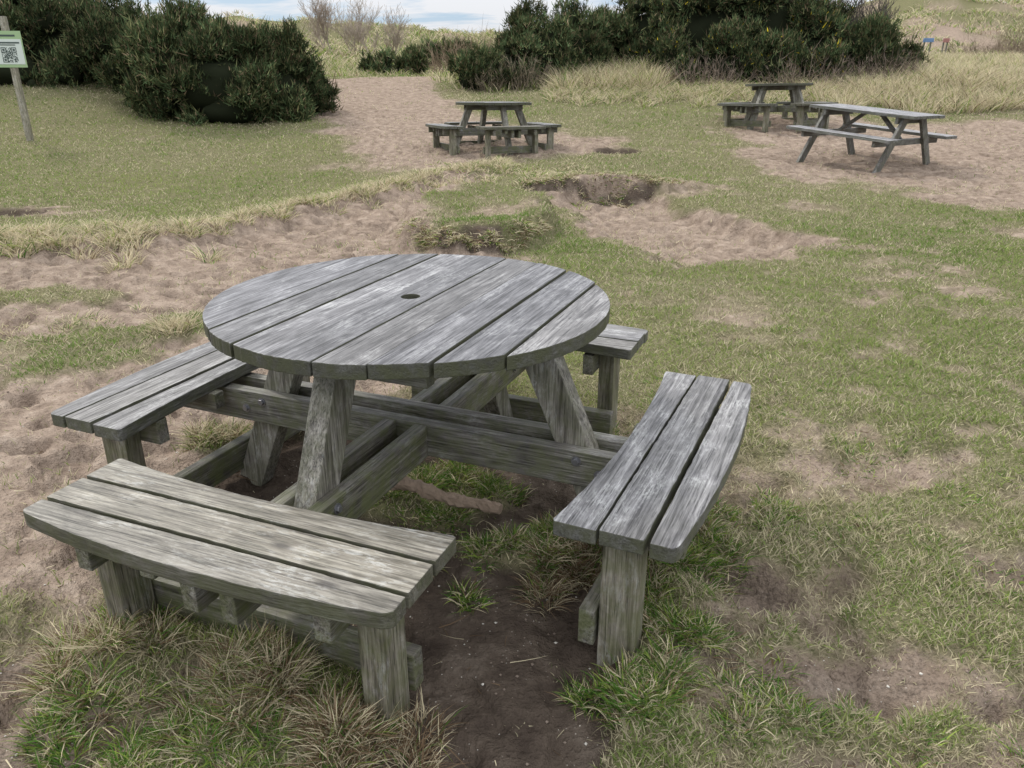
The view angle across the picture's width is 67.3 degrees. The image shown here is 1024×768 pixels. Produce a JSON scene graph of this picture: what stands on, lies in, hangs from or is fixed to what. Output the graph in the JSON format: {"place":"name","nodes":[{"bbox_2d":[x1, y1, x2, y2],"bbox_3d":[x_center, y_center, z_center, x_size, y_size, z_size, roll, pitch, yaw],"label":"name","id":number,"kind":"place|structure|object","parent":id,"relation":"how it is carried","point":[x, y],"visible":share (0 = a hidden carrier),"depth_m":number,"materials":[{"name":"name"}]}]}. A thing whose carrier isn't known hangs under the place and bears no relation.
{"place":"outdoors","nodes":[
{"label":"outdoors","id":0,"kind":"place"},
{"bbox_2d":[0,0,1023,767],"bbox_3d":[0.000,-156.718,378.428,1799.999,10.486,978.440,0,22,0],"label":"ground","id":1,"kind":"structure","parent":0,"point":[508,712],"depth_m":4.23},
{"bbox_2d":[0,16,33,140],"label":"information sign post","id":2,"kind":"object","parent":1,"relation":"on","point":[12,55],"visible":0.98,"depth_m":13.31,"materials":[{"name":"grey wood"}]},
{"bbox_2d":[31,0,112,26],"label":"gorse bush","id":3,"kind":"object","parent":1,"relation":"on","point":[104,3],"depth_m":23.69,"materials":[{"name":"green plant"}]},
{"bbox_2d":[0,0,154,89],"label":"gorse bush","id":4,"kind":"object","parent":1,"relation":"on","point":[65,41],"visible":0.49,"depth_m":17.59,"materials":[{"name":"green plant"}]},
{"bbox_2d":[91,0,344,125],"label":"gorse bush","id":5,"kind":"object","parent":1,"relation":"on","point":[176,60],"visible":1,"depth_m":15.25,"materials":[{"name":"green plant"}]},
{"bbox_2d":[297,0,342,49],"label":"bare tree","id":6,"kind":"object","parent":1,"relation":"on","point":[319,15],"visible":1,"depth_m":36.04,"materials":[{"name":"brown plant"}]},
{"bbox_2d":[320,0,380,51],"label":"bare tree","id":7,"kind":"object","parent":1,"relation":"on","point":[348,34],"visible":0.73,"depth_m":37.21,"materials":[{"name":"plant"}]},
{"bbox_2d":[234,14,474,75],"bbox_3d":[-5.306,-12.836,29.814,11.885,2.502,6.117,-15,26,-32],"label":"gorse bush","id":8,"kind":"object","parent":1,"relation":"on","point":[414,57],"visible":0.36,"depth_m":28.26,"materials":[{"name":"green plant"}]},
{"bbox_2d":[340,2,411,54],"bbox_3d":[-6.268,-16.586,36.289,3.459,2.542,1.573,2,22,6],"label":"bare tree","id":9,"kind":"object","parent":1,"relation":"on","point":[395,37],"visible":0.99,"depth_m":36.21,"materials":[{"name":"brown plant"}]},
{"bbox_2d":[23,254,751,725],"bbox_3d":[-0.328,0.109,2.654,2.134,0.855,2.143,9,24,21],"label":"round picnic table","id":10,"kind":"object","parent":1,"relation":"on","point":[457,344],"visible":0.99,"depth_m":2.15,"materials":[{"name":"grey wood"}]},
{"bbox_2d":[422,20,495,75],"bbox_3d":[-1.140,-11.102,25.257,3.915,2.036,2.421,-6,23,-14],"label":"bare shrub","id":11,"kind":"object","parent":1,"relation":"on","point":[438,57],"visible":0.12,"depth_m":25.24,"materials":[{"name":"brown plant"}]},
{"bbox_2d":[425,101,561,159],"bbox_3d":[-0.313,-4.324,13.035,2.134,0.855,2.143,-8,22,-21],"label":"round picnic table","id":12,"kind":"object","parent":1,"relation":"on","point":[456,133],"visible":0.99,"depth_m":12.56,"materials":[{"name":"grey wood"}]},
{"bbox_2d":[467,48,554,91],"bbox_3d":[-0.070,-8.187,19.956,2.396,1.166,1.470,0,22,0],"label":"bare shrub","id":13,"kind":"object","parent":1,"relation":"on","point":[517,77],"visible":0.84,"depth_m":19.89,"materials":[{"name":"brown plant"}]},
{"bbox_2d":[0,314,1022,767],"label":"pebbles","id":14,"kind":"object","parent":1,"relation":"on","point":[554,642],"visible":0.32,"depth_m":2.03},
{"bbox_2d":[0,301,1023,767],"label":"grass tussock","id":15,"kind":"object","parent":1,"relation":"on","point":[66,651],"depth_m":1.93,"materials":[{"name":"green plant"}]},
{"bbox_2d":[0,0,1023,273],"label":"marram grass","id":16,"kind":"structure","parent":1,"relation":"on","point":[968,82],"depth_m":17.91,"materials":[{"name":"beige plant"}]},
{"bbox_2d":[446,0,628,89],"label":"gorse bush","id":17,"kind":"object","parent":1,"relation":"on","point":[571,34],"visible":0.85,"depth_m":20.45,"materials":[{"name":"green plant"}]},
{"bbox_2d":[605,0,872,83],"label":"gorse bush","id":18,"kind":"object","parent":1,"relation":"on","point":[760,34],"visible":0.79,"depth_m":20.21,"materials":[{"name":"green plant"}]},
{"bbox_2d":[717,83,837,131],"bbox_3d":[5.242,-5.501,15.256,2.134,0.855,2.143,-15,25,-32],"label":"round picnic table","id":19,"kind":"object","parent":1,"relation":"on","point":[798,107],"visible":0.91,"depth_m":14.84,"materials":[{"name":"grey wood"}]},
{"bbox_2d":[661,38,930,86],"bbox_3d":[7.084,-8.093,19.451,6.991,1.403,2.370,0,22,0],"label":"bare shrub","id":20,"kind":"object","parent":1,"relation":"on","point":[769,79],"visible":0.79,"depth_m":19.46,"materials":[{"name":"brown plant"}]},
{"bbox_2d":[832,0,880,25],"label":"bare tree","id":21,"kind":"object","parent":1,"relation":"on","point":[857,12],"visible":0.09,"depth_m":25.69,"materials":[{"name":"grey plant"}]},
{"bbox_2d":[831,0,901,28],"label":"bare tree","id":22,"kind":"object","parent":1,"relation":"on","point":[885,9],"visible":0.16,"depth_m":25.37,"materials":[{"name":"grey plant"}]},
{"bbox_2d":[786,104,956,172],"bbox_3d":[5.392,-3.717,11.637,1.680,0.821,1.765,-14,29,-30],"label":"picnic table","id":23,"kind":"object","parent":1,"relation":"on","point":[903,119],"visible":0.95,"depth_m":11.37,"materials":[{"name":"grey wood"}]},
{"bbox_2d":[839,1,933,74],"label":"gorse bush","id":24,"kind":"object","parent":1,"relation":"on","point":[883,33],"visible":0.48,"depth_m":20.00,"materials":[{"name":"green plant"}]},
{"bbox_2d":[922,38,933,52],"bbox_3d":[16.300,-13.034,30.301,0.420,1.075,0.085,0,22,0],"label":"beach sign","id":25,"kind":"object","parent":1,"relation":"on","point":[930,40],"visible":0.54,"depth_m":30.11,"materials":[{"name":"paint"}]},
{"bbox_2d":[940,38,949,55],"bbox_3d":[17.000,-13.028,30.304,0.240,1.075,0.085,0,22,0],"label":"beach sign","id":26,"kind":"object","parent":1,"relation":"on","point":[946,40],"visible":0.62,"depth_m":30.19,"materials":[{"name":"paint"}]},
{"bbox_2d":[943,19,1023,55],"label":"bare shrub","id":27,"kind":"object","parent":1,"relation":"on","point":[1010,47],"visible":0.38,"depth_m":41.40,"materials":[{"name":"brown plant"}]},
{"bbox_2d":[0,74,1023,767],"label":"grass lawn","id":28,"kind":"structure","parent":0,"point":[936,576],"depth_m":3.74,"materials":[{"name":"green plant"}]},
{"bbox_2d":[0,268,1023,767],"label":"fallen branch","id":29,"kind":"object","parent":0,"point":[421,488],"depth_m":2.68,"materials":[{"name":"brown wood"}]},
{"bbox_2d":[94,0,1005,33],"label":"sky","id":30,"kind":"structure","parent":0,"point":[434,14],"materials":[{"name":"white"}]}
]}

